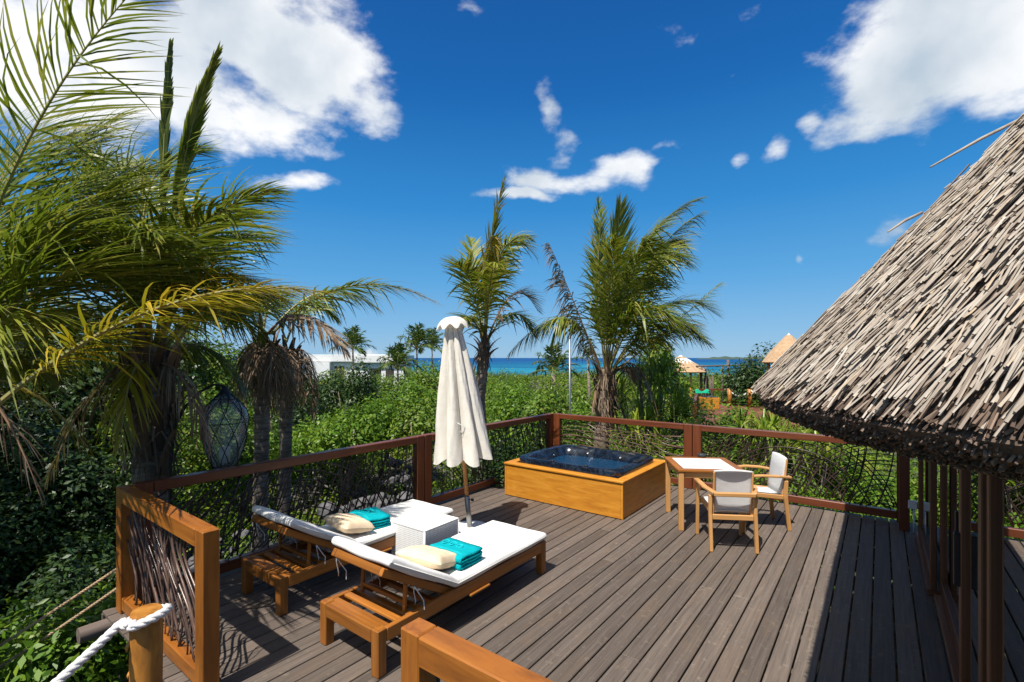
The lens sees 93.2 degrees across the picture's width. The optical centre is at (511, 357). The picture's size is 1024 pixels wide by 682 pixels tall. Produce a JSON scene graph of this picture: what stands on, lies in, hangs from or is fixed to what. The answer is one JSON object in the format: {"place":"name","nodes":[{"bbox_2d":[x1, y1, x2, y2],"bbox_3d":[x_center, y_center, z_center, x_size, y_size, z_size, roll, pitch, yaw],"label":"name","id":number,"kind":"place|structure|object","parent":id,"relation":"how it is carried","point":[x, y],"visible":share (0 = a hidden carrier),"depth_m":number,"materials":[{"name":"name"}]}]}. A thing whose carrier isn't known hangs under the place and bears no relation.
{"place":"outdoors","nodes":[
{"label":"outdoors","id":0,"kind":"place"},
{"bbox_2d":[0,384,952,681],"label":"ground","id":1,"kind":"structure","parent":0,"point":[640,446],"depth_m":12.52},
{"bbox_2d":[0,303,84,444],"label":"scrub tree","id":2,"kind":"object","parent":1,"relation":"on","point":[24,394],"visible":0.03,"depth_m":12.55,"materials":[{"name":"green plant"}]},
{"bbox_2d":[0,488,115,629],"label":"shrub","id":3,"kind":"object","parent":1,"relation":"on","point":[10,568],"visible":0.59,"depth_m":7.57,"materials":[{"name":"green plant"}]},
{"bbox_2d":[0,582,128,681],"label":"shrub","id":4,"kind":"object","parent":1,"relation":"on","point":[107,660],"visible":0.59,"depth_m":4.20,"materials":[{"name":"green plant"}]},
{"bbox_2d":[0,399,130,571],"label":"shrub","id":5,"kind":"object","parent":1,"relation":"on","point":[61,486],"visible":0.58,"depth_m":8.18,"materials":[{"name":"green plant"}]},
{"bbox_2d":[0,300,131,479],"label":"scrub tree","id":6,"kind":"object","parent":1,"relation":"on","point":[74,401],"visible":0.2,"depth_m":12.13,"materials":[{"name":"green plant"}]},
{"bbox_2d":[0,547,179,681],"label":"shrub","id":7,"kind":"object","parent":1,"relation":"on","point":[58,575],"visible":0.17,"depth_m":5.72,"materials":[{"name":"green plant"}]},
{"bbox_2d":[0,443,189,603],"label":"shrub","id":8,"kind":"object","parent":1,"relation":"on","point":[100,515],"visible":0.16,"depth_m":8.80,"materials":[{"name":"green plant"}]},
{"bbox_2d":[14,314,212,457],"bbox_3d":[-11.560,1.563,14.899,5.264,5.994,4.244,0,0,0],"label":"scrub tree","id":9,"kind":"object","parent":1,"relation":"on","point":[200,367],"visible":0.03,"depth_m":15.11,"materials":[{"name":"green plant"}]},
{"bbox_2d":[0,38,310,580],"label":"coconut palm","id":10,"kind":"object","parent":1,"relation":"on","point":[148,431],"visible":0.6,"depth_m":4.84,"materials":[{"name":"green plant"}]},
{"bbox_2d":[95,380,243,517],"bbox_3d":[-7.912,2.524,11.585,2.947,4.185,3.040,0,0,37],"label":"shrub","id":11,"kind":"object","parent":1,"relation":"on","point":[198,458],"visible":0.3,"depth_m":11.16,"materials":[{"name":"green plant"}]},
{"bbox_2d":[0,0,342,506],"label":"coconut palm","id":12,"kind":"object","parent":1,"relation":"on","point":[21,255],"visible":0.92,"depth_m":3.59,"materials":[{"name":"green plant"}]},
{"bbox_2d":[168,384,223,566],"bbox_3d":[-3.226,2.133,4.962,0.533,3.734,0.055,0,0,-12],"label":"iron crook","id":13,"kind":"object","parent":1,"relation":"on","point":[171,457],"visible":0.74,"depth_m":4.90,"materials":[{"name":"grey"}]},
{"bbox_2d":[202,386,249,468],"bbox_3d":[-2.967,0.740,5.000,0.455,0.899,0.454,0,0,37],"label":"glass lantern","id":14,"kind":"object","parent":13,"relation":"hanging from","point":[225,395],"visible":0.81,"depth_m":5.02,"materials":[{"name":"blue glass"}]},
{"bbox_2d":[168,329,253,438],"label":"scrub tree","id":15,"kind":"object","parent":1,"relation":"on","point":[219,379],"visible":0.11,"depth_m":16.75,"materials":[{"name":"green plant"}]},
{"bbox_2d":[188,328,241,415],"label":"scrub tree","id":16,"kind":"object","parent":1,"relation":"on","point":[218,336],"depth_m":20.05,"materials":[{"name":"green plant"}]},
{"bbox_2d":[0,457,466,611],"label":"rubble","id":17,"kind":"object","parent":1,"relation":"on","point":[328,506],"visible":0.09,"depth_m":12.60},
{"bbox_2d":[188,387,296,528],"bbox_3d":[-7.168,2.563,12.781,2.669,3.871,2.847,0,0,37],"label":"shrub","id":18,"kind":"object","parent":1,"relation":"on","point":[247,454],"visible":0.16,"depth_m":12.23,"materials":[{"name":"green plant"}]},
{"bbox_2d":[213,339,294,435],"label":"scrub tree","id":19,"kind":"object","parent":1,"relation":"on","point":[240,347],"visible":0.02,"depth_m":19.90,"materials":[{"name":"green plant"}]},
{"bbox_2d":[243,292,346,542],"bbox_3d":[-4.274,1.499,8.565,2.529,5.731,1.773,0,0,6],"label":"coconut palm","id":20,"kind":"object","parent":1,"relation":"on","point":[285,437],"visible":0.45,"depth_m":8.11,"materials":[{"name":"brown plant"}]},
{"bbox_2d":[269,370,345,455],"bbox_3d":[-7.448,2.485,17.181,3.072,4.108,2.629,0,0,-35],"label":"shrub","id":21,"kind":"object","parent":1,"relation":"on","point":[298,416],"visible":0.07,"depth_m":16.87,"materials":[{"name":"green plant"}]},
{"bbox_2d":[175,277,443,549],"bbox_3d":[-3.183,1.625,7.038,4.315,5.666,2.774,0,0,37],"label":"coconut palm","id":22,"kind":"object","parent":1,"relation":"on","point":[264,366],"visible":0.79,"depth_m":6.81,"materials":[{"name":"green plant"}]},
{"bbox_2d":[298,369,344,405],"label":"shrub","id":23,"kind":"object","parent":1,"relation":"on","point":[331,376],"visible":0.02,"depth_m":43.43,"materials":[{"name":"green plant"}]},
{"bbox_2d":[273,402,388,504],"bbox_3d":[-6.078,3.023,15.364,3.752,3.184,3.490,0,0,37],"label":"shrub","id":24,"kind":"object","parent":1,"relation":"on","point":[299,447],"visible":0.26,"depth_m":14.52,"materials":[{"name":"green plant"}]},
{"bbox_2d":[311,394,390,505],"bbox_3d":[-4.672,2.655,13.537,1.986,3.264,2.408,0,0,37],"label":"shrub","id":25,"kind":"object","parent":1,"relation":"on","point":[342,437],"visible":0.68,"depth_m":13.41,"materials":[{"name":"green plant"}]},
{"bbox_2d":[329,325,376,379],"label":"coconut palm","id":26,"kind":"object","parent":1,"relation":"on","point":[351,335],"visible":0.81,"depth_m":47.86,"materials":[{"name":"green plant"}]},
{"bbox_2d":[309,357,408,423],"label":"scrub tree","id":27,"kind":"object","parent":1,"relation":"on","point":[349,394],"visible":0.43,"depth_m":21.60,"materials":[{"name":"green plant"}]},
{"bbox_2d":[305,355,413,384],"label":"white villa","id":28,"kind":"object","parent":1,"relation":"on","point":[326,362],"visible":0.39,"depth_m":80.10,"materials":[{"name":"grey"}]},
{"bbox_2d":[345,389,407,477],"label":"shrub","id":29,"kind":"object","parent":1,"relation":"on","point":[386,426],"visible":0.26,"depth_m":16.76,"materials":[{"name":"green plant"}]},
{"bbox_2d":[354,372,408,403],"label":"shrub","id":30,"kind":"object","parent":1,"relation":"on","point":[383,384],"visible":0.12,"depth_m":45.22,"materials":[{"name":"green plant"}]},
{"bbox_2d":[374,341,422,394],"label":"coconut palm","id":31,"kind":"object","parent":1,"relation":"on","point":[398,358],"visible":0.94,"depth_m":39.67,"materials":[{"name":"green plant"}]},
{"bbox_2d":[378,372,437,421],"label":"shrub","id":32,"kind":"object","parent":1,"relation":"on","point":[415,387],"visible":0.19,"depth_m":24.95,"materials":[{"name":"green plant"}]},
{"bbox_2d":[389,390,435,474],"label":"shrub","id":33,"kind":"object","parent":1,"relation":"on","point":[410,423],"visible":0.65,"depth_m":14.97,"materials":[{"name":"green plant"}]},
{"bbox_2d":[391,358,440,401],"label":"shrub","id":34,"kind":"object","parent":1,"relation":"on","point":[431,381],"visible":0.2,"depth_m":45.59,"materials":[{"name":"green plant"}]},
{"bbox_2d":[395,322,437,370],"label":"coconut palm","id":35,"kind":"object","parent":1,"relation":"on","point":[420,334],"visible":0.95,"depth_m":51.66,"materials":[{"name":"green plant"}]},
{"bbox_2d":[411,327,442,368],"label":"coconut palm","id":36,"kind":"object","parent":1,"relation":"on","point":[433,333],"visible":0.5,"depth_m":59.61,"materials":[{"name":"green plant"}]},
{"bbox_2d":[432,460,481,494],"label":"shrub","id":37,"kind":"object","parent":1,"relation":"on","point":[455,482],"visible":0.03,"depth_m":8.32,"materials":[{"name":"green plant"}]},
{"bbox_2d":[0,360,939,677],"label":"scrub","id":38,"kind":"object","parent":1,"relation":"on","point":[562,380],"visible":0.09,"depth_m":18.17,"materials":[{"name":"green plant"}]},
{"bbox_2d":[440,175,544,472],"bbox_3d":[-0.325,0.410,8.895,1.986,7.439,2.893,0,0,8],"label":"coconut palm","id":39,"kind":"object","parent":1,"relation":"on","point":[490,271],"visible":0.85,"depth_m":8.72,"materials":[{"name":"green plant"}]},
{"bbox_2d":[470,389,536,471],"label":"shrub","id":40,"kind":"object","parent":1,"relation":"on","point":[500,410],"visible":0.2,"depth_m":12.86,"materials":[{"name":"green plant"}]},
{"bbox_2d":[460,430,546,487],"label":"shrub","id":41,"kind":"object","parent":1,"relation":"on","point":[502,461],"visible":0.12,"depth_m":8.28,"materials":[{"name":"green plant"}]},
{"bbox_2d":[485,372,538,421],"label":"shrub","id":42,"kind":"object","parent":1,"relation":"on","point":[522,398],"visible":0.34,"depth_m":26.42,"materials":[{"name":"green plant"}]},
{"bbox_2d":[101,482,952,681],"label":"deck","id":43,"kind":"structure","parent":1,"relation":"on","point":[649,591],"depth_m":4.07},
{"bbox_2d":[76,618,111,643],"bbox_3d":[-1.342,2.228,6.661,0.124,0.129,7.020,0,0,37],"label":"bearer log","id":44,"kind":"object","parent":43,"relation":"attached to","point":[91,631],"visible":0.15,"depth_m":3.90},
{"bbox_2d":[116,484,219,681],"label":"railing panel","id":45,"kind":"object","parent":43,"relation":"on","point":[200,662],"visible":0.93,"depth_m":3.31,"materials":[{"name":"brown wood"}]},
{"bbox_2d":[0,568,115,646],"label":"rope","id":46,"kind":"object","parent":45,"relation":"attached to","point":[58,607],"visible":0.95,"depth_m":3.95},
{"bbox_2d":[0,588,115,667],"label":"rope","id":47,"kind":"object","parent":45,"relation":"attached to","point":[65,623],"visible":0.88,"depth_m":3.96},
{"bbox_2d":[132,435,423,602],"bbox_3d":[-2.230,1.585,5.411,0.105,1.030,3.255,0,0,37],"label":"railing panel","id":48,"kind":"object","parent":43,"relation":"on","point":[166,484],"visible":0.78,"depth_m":5.12,"materials":[{"name":"brown wood"}]},
{"bbox_2d":[241,499,452,615],"bbox_3d":[-1.540,1.722,4.918,0.712,0.756,2.005,0,0,37],"label":"sun lounger","id":49,"kind":"object","parent":43,"relation":"on","point":[309,536],"visible":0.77,"depth_m":4.29,"materials":[{"name":"fabric"}]},
{"bbox_2d":[324,513,374,532],"bbox_3d":[-1.604,1.625,4.763,0.460,0.136,0.310,0,-12,43],"label":"pillow","id":50,"kind":"object","parent":49,"relation":"on","point":[347,522],"visible":1,"depth_m":4.66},
{"bbox_2d":[349,507,390,528],"bbox_3d":[-1.477,1.657,4.996,0.302,0.120,0.408,0,0,-41],"label":"folded towel","id":51,"kind":"object","parent":49,"relation":"on","point":[376,517],"visible":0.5,"depth_m":4.93,"materials":[{"name":"teal fabric"}]},
{"bbox_2d":[391,509,458,555],"bbox_3d":[-0.882,1.875,4.936,0.485,0.451,0.485,0,0,36],"label":"side table","id":52,"kind":"object","parent":43,"relation":"on","point":[426,527],"visible":0.58,"depth_m":4.82,"materials":[{"name":"white wicker"}]},
{"bbox_2d":[320,520,546,678],"bbox_3d":[-0.533,1.722,4.153,0.712,0.756,2.005,0,0,37],"label":"sun lounger","id":53,"kind":"object","parent":43,"relation":"on","point":[506,547],"visible":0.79,"depth_m":3.59,"materials":[{"name":"fabric"}]},
{"bbox_2d":[396,545,455,569],"bbox_3d":[-0.677,1.625,3.951,0.460,0.136,0.310,0,-14,29],"label":"pillow","id":54,"kind":"object","parent":53,"relation":"on","point":[433,558],"visible":0.86,"depth_m":3.85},
{"bbox_2d":[429,537,482,569],"bbox_3d":[-0.496,1.657,4.106,0.408,0.120,0.302,0,0,35],"label":"folded towel","id":55,"kind":"object","parent":53,"relation":"on","point":[468,554],"visible":0.65,"depth_m":4.06,"materials":[{"name":"teal fabric"}]},
{"bbox_2d":[433,316,492,532],"bbox_3d":[-0.572,0.802,5.800,0.715,2.596,0.720,0,0,37],"label":"parasol","id":56,"kind":"object","parent":43,"relation":"on","point":[461,431],"visible":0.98,"depth_m":5.65,"materials":[{"name":"white fabric"}]},
{"bbox_2d":[401,617,553,681],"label":"railing panel","id":57,"kind":"object","parent":43,"relation":"on","point":[430,652],"visible":1,"depth_m":1.77,"materials":[{"name":"brown wood"}]},
{"bbox_2d":[421,413,552,503],"bbox_3d":[-0.238,1.585,8.030,0.105,1.030,3.305,0,0,37],"label":"railing panel","id":58,"kind":"object","parent":43,"relation":"on","point":[429,497],"visible":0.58,"depth_m":7.82,"materials":[{"name":"brown wood"}]},
{"bbox_2d":[504,444,664,519],"bbox_3d":[1.146,1.796,7.471,1.956,0.608,1.636,0,0,37],"label":"hot tub","id":59,"kind":"object","parent":43,"relation":"on","point":[622,485],"visible":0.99,"depth_m":6.93,"materials":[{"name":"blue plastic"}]},
{"bbox_2d":[554,413,693,488],"bbox_3d":[1.869,1.585,8.566,2.605,1.030,0.105,0,0,37],"label":"railing panel","id":60,"kind":"object","parent":43,"relation":"on","point":[687,447],"visible":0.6,"depth_m":8.41,"materials":[{"name":"brown wood"}]},
{"bbox_2d":[664,456,745,532],"bbox_3d":[2.453,1.728,6.225,0.800,0.745,0.800,0,0,6],"label":"dining table","id":61,"kind":"object","parent":43,"relation":"on","point":[691,467],"visible":0.82,"depth_m":6.09,"materials":[{"name":"brown wood"}]},
{"bbox_2d":[694,469,758,553],"bbox_3d":[2.425,1.655,5.480,0.599,0.895,0.610,0,0,7],"label":"armchair","id":62,"kind":"object","parent":43,"relation":"on","point":[734,491],"visible":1,"depth_m":5.27,"materials":[{"name":"fabric"}]},
{"bbox_2d":[728,452,791,530],"bbox_3d":[3.135,1.655,6.138,0.610,0.895,0.599,0,0,6],"label":"armchair","id":63,"kind":"object","parent":43,"relation":"on","point":[776,487],"visible":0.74,"depth_m":5.98,"materials":[{"name":"fabric"}]},
{"bbox_2d":[693,424,898,521],"bbox_3d":[3.982,1.585,6.959,2.685,1.030,0.105,0,0,37],"label":"railing panel","id":64,"kind":"object","parent":43,"relation":"on","point":[698,430],"visible":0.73,"depth_m":6.76,"materials":[{"name":"brown wood"}]},
{"bbox_2d":[751,113,1023,681],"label":"thatched house","id":65,"kind":"structure","parent":43,"relation":"on","point":[908,345],"depth_m":1.11,"materials":[{"name":"grey"}]},
{"bbox_2d":[918,460,936,591],"bbox_3d":[4.221,1.000,4.931,0.045,2.100,1.720,0,0,37],"label":"door","id":66,"kind":"structure","parent":65,"relation":"in","point":[927,472],"depth_m":4.61,"materials":[{"name":"brown wood"}]},
{"bbox_2d":[940,463,958,662],"bbox_3d":[3.329,1.000,3.674,0.073,2.100,1.440,0,0,37],"label":"door","id":67,"kind":"structure","parent":65,"relation":"in","point":[949,476],"depth_m":3.83,"materials":[{"name":"brown wood"}]},
{"bbox_2d":[953,468,986,681],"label":"door","id":68,"kind":"structure","parent":65,"relation":"in","point":[970,543],"depth_m":2.53,"materials":[{"name":"brown wood"}]},
{"bbox_2d":[987,474,1023,681],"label":"door","id":69,"kind":"structure","parent":65,"relation":"in","point":[1005,498],"depth_m":1.94,"materials":[{"name":"brown wood"}]},
{"bbox_2d":[519,389,565,451],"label":"shrub","id":70,"kind":"object","parent":1,"relation":"on","point":[539,405],"visible":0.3,"depth_m":16.05,"materials":[{"name":"green plant"}]},
{"bbox_2d":[522,341,581,391],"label":"coconut palm","id":71,"kind":"object","parent":1,"relation":"on","point":[555,363],"visible":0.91,"depth_m":25.83,"materials":[{"name":"green plant"}]},
{"bbox_2d":[528,420,592,449],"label":"shrub","id":72,"kind":"object","parent":1,"relation":"on","point":[574,441],"visible":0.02,"depth_m":9.95,"materials":[{"name":"green plant"}]},
{"bbox_2d":[538,380,593,433],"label":"shrub","id":73,"kind":"object","parent":1,"relation":"on","point":[565,406],"visible":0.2,"depth_m":19.82,"materials":[{"name":"green plant"}]},
{"bbox_2d":[569,337,570,413],"bbox_3d":[1.928,1.642,16.001,0.095,4.951,0.090,0,0,37],"label":"metal pole","id":74,"kind":"object","parent":1,"relation":"on","point":[569,375],"visible":0.41,"depth_m":15.97,"materials":[{"name":"silver metal"}]},
{"bbox_2d":[572,346,601,409],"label":"coconut palm","id":75,"kind":"object","parent":1,"relation":"on","point":[588,379],"visible":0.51,"depth_m":29.91,"materials":[{"name":"green plant"}]},
{"bbox_2d":[553,390,621,449],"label":"shrub","id":76,"kind":"object","parent":1,"relation":"on","point":[582,409],"visible":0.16,"depth_m":13.02,"materials":[{"name":"green plant"}]},
{"bbox_2d":[507,193,726,448],"bbox_3d":[2.581,0.205,10.472,3.874,7.669,4.350,0,0,37],"label":"coconut palm","id":77,"kind":"object","parent":1,"relation":"on","point":[620,279],"visible":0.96,"depth_m":9.80,"materials":[{"name":"green plant"}]},
{"bbox_2d":[585,389,686,459],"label":"screw pine","id":78,"kind":"object","parent":1,"relation":"on","point":[648,417],"visible":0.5,"depth_m":10.02,"materials":[{"name":"green plant"}]},
{"bbox_2d":[588,344,718,454],"bbox_3d":[3.177,1.835,11.418,3.015,4.582,2.667,0,0,-23],"label":"screw pine","id":79,"kind":"object","parent":1,"relation":"on","point":[651,374],"visible":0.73,"depth_m":11.28,"materials":[{"name":"green plant"}]},
{"bbox_2d":[636,331,692,453],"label":"scrub tree","id":80,"kind":"object","parent":1,"relation":"on","point":[672,365],"visible":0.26,"depth_m":16.49,"materials":[{"name":"green plant"}]},
{"bbox_2d":[633,420,725,489],"bbox_3d":[3.096,2.582,9.345,1.996,2.788,1.736,0,0,37],"label":"shrub","id":81,"kind":"object","parent":1,"relation":"on","point":[681,452],"visible":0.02,"depth_m":9.26,"materials":[{"name":"green plant"}]},
{"bbox_2d":[630,384,731,471],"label":"screw pine","id":82,"kind":"object","parent":1,"relation":"on","point":[674,409],"visible":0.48,"depth_m":10.42,"materials":[{"name":"green plant"}]},
{"bbox_2d":[669,355,707,414],"bbox_3d":[11.858,2.106,34.016,3.508,4.598,3.576,0,0,37],"label":"thatched hut","id":83,"kind":"object","parent":1,"relation":"on","point":[686,362],"visible":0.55,"depth_m":32.84,"materials":[{"name":"brown wood"}]},
{"bbox_2d":[678,396,725,451],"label":"shrub","id":84,"kind":"object","parent":1,"relation":"on","point":[705,414],"visible":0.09,"depth_m":13.13,"materials":[{"name":"green plant"}]},
{"bbox_2d":[705,400,745,462],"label":"shrub","id":85,"kind":"object","parent":1,"relation":"on","point":[724,417],"visible":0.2,"depth_m":12.88,"materials":[{"name":"green plant"}]},
{"bbox_2d":[708,432,778,501],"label":"screw pine","id":86,"kind":"object","parent":1,"relation":"on","point":[738,462],"visible":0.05,"depth_m":9.34,"materials":[{"name":"green plant"}]},
{"bbox_2d":[717,341,775,403],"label":"scrub tree","id":87,"kind":"object","parent":1,"relation":"on","point":[746,378],"visible":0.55,"depth_m":29.16,"materials":[{"name":"green plant"}]},
{"bbox_2d":[697,404,804,429],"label":"neighbouring deck","id":88,"kind":"structure","parent":1,"relation":"on","point":[755,409],"depth_m":25.89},
{"bbox_2d":[704,376,713,395],"bbox_3d":[13.832,2.305,33.998,0.709,2.041,0.135,0,0,0],"label":"stick screen","id":89,"kind":"object","parent":88,"relation":"on","point":[708,384],"visible":0.37,"depth_m":33.95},
{"bbox_2d":[698,396,719,408],"bbox_3d":[11.182,2.527,27.500,0.850,0.690,0.900,0,0,0],"label":"tub box","id":90,"kind":"object","parent":88,"relation":"on","point":[714,398],"visible":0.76,"depth_m":27.05,"materials":[{"name":"orange wood"}]},
{"bbox_2d":[695,389,759,403],"bbox_3d":[14.802,2.397,30.000,6.795,0.950,0.200,0,0,0],"label":"deck railing","id":91,"kind":"object","parent":88,"relation":"on","point":[726,401],"visible":0.11,"depth_m":29.96,"materials":[{"name":"brown wood"}]},
{"bbox_2d":[727,388,731,405],"bbox_3d":[12.948,2.347,28.800,0.276,1.050,0.276,0,0,37],"label":"rope post","id":92,"kind":"object","parent":88,"relation":"on","point":[729,391],"visible":0.84,"depth_m":28.68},
{"bbox_2d":[747,389,751,406],"bbox_3d":[13.844,2.347,28.200,0.276,1.050,0.277,0,0,37],"label":"rope post","id":93,"kind":"object","parent":88,"relation":"on","point":[749,398],"visible":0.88,"depth_m":28.08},
{"bbox_2d":[724,407,789,473],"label":"shrub","id":94,"kind":"object","parent":1,"relation":"on","point":[749,444],"visible":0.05,"depth_m":12.28,"materials":[{"name":"green plant"}]},
{"bbox_2d":[741,461,795,545],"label":"shrub","id":95,"kind":"object","parent":1,"relation":"on","point":[757,482],"visible":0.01,"depth_m":8.91,"materials":[{"name":"green plant"}]},
{"bbox_2d":[714,403,827,501],"bbox_3d":[5.021,2.221,9.624,2.110,3.261,2.013,0,0,8],"label":"screw pine","id":96,"kind":"object","parent":1,"relation":"on","point":[768,422],"visible":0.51,"depth_m":9.61,"materials":[{"name":"green plant"}]},
{"bbox_2d":[762,333,795,370],"bbox_3d":[14.870,1.467,26.012,2.606,5.615,2.656,0,0,37],"label":"thatched hut","id":97,"kind":"object","parent":1,"relation":"on","point":[781,347],"visible":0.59,"depth_m":25.72,"materials":[{"name":"brown wood"}]},
{"bbox_2d":[775,475,843,551],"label":"shrub","id":98,"kind":"object","parent":1,"relation":"on","point":[809,493],"visible":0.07,"depth_m":8.93,"materials":[{"name":"green plant"}]},
{"bbox_2d":[754,414,881,492],"bbox_3d":[5.914,2.309,9.906,2.323,2.854,2.258,0,0,20],"label":"screw pine","id":99,"kind":"object","parent":1,"relation":"on","point":[825,455],"visible":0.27,"depth_m":9.55,"materials":[{"name":"green plant"}]},
{"bbox_2d":[785,423,870,499],"bbox_3d":[7.104,2.548,11.986,3.013,2.788,2.536,0,0,37],"label":"shrub","id":100,"kind":"object","parent":1,"relation":"on","point":[820,461],"visible":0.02,"depth_m":11.20,"materials":[{"name":"green plant"}]},
{"bbox_2d":[795,442,884,500],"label":"screw pine","id":101,"kind":"object","parent":1,"relation":"on","point":[864,467],"visible":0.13,"depth_m":10.14,"materials":[{"name":"green plant"}]},
{"bbox_2d":[819,444,917,549],"bbox_3d":[6.865,2.746,9.302,1.570,2.062,2.222,0,0,0],"label":"shrub","id":102,"kind":"object","parent":1,"relation":"on","point":[843,464],"visible":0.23,"depth_m":9.11,"materials":[{"name":"green plant"}]},
{"bbox_2d":[883,461,939,553],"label":"shrub","id":103,"kind":"object","parent":1,"relation":"on","point":[914,486],"visible":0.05,"depth_m":9.06,"materials":[{"name":"green plant"}]},
{"bbox_2d":[0,0,1023,357],"label":"sky","id":104,"kind":"structure","parent":0,"point":[810,130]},
{"bbox_2d":[302,358,771,376],"bbox_3d":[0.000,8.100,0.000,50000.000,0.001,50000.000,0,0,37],"label":"sea","id":105,"kind":"structure","parent":0,"point":[523,364],"depth_m":687.85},
{"bbox_2d":[699,356,764,358],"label":"hills","id":106,"kind":"structure","parent":0,"point":[725,357],"depth_m":2680.23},
{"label":"walkway","id":107,"kind":"structure","parent":0,"visible":0},
{"bbox_2d":[125,603,162,681],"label":"log post","id":108,"kind":"object","parent":107,"relation":"on","point":[144,645],"visible":0.96,"depth_m":2.35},
{"bbox_2d":[50,603,172,681],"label":"rope","id":109,"kind":"object","parent":108,"relation":"attached to","point":[127,624],"visible":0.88,"depth_m":2.28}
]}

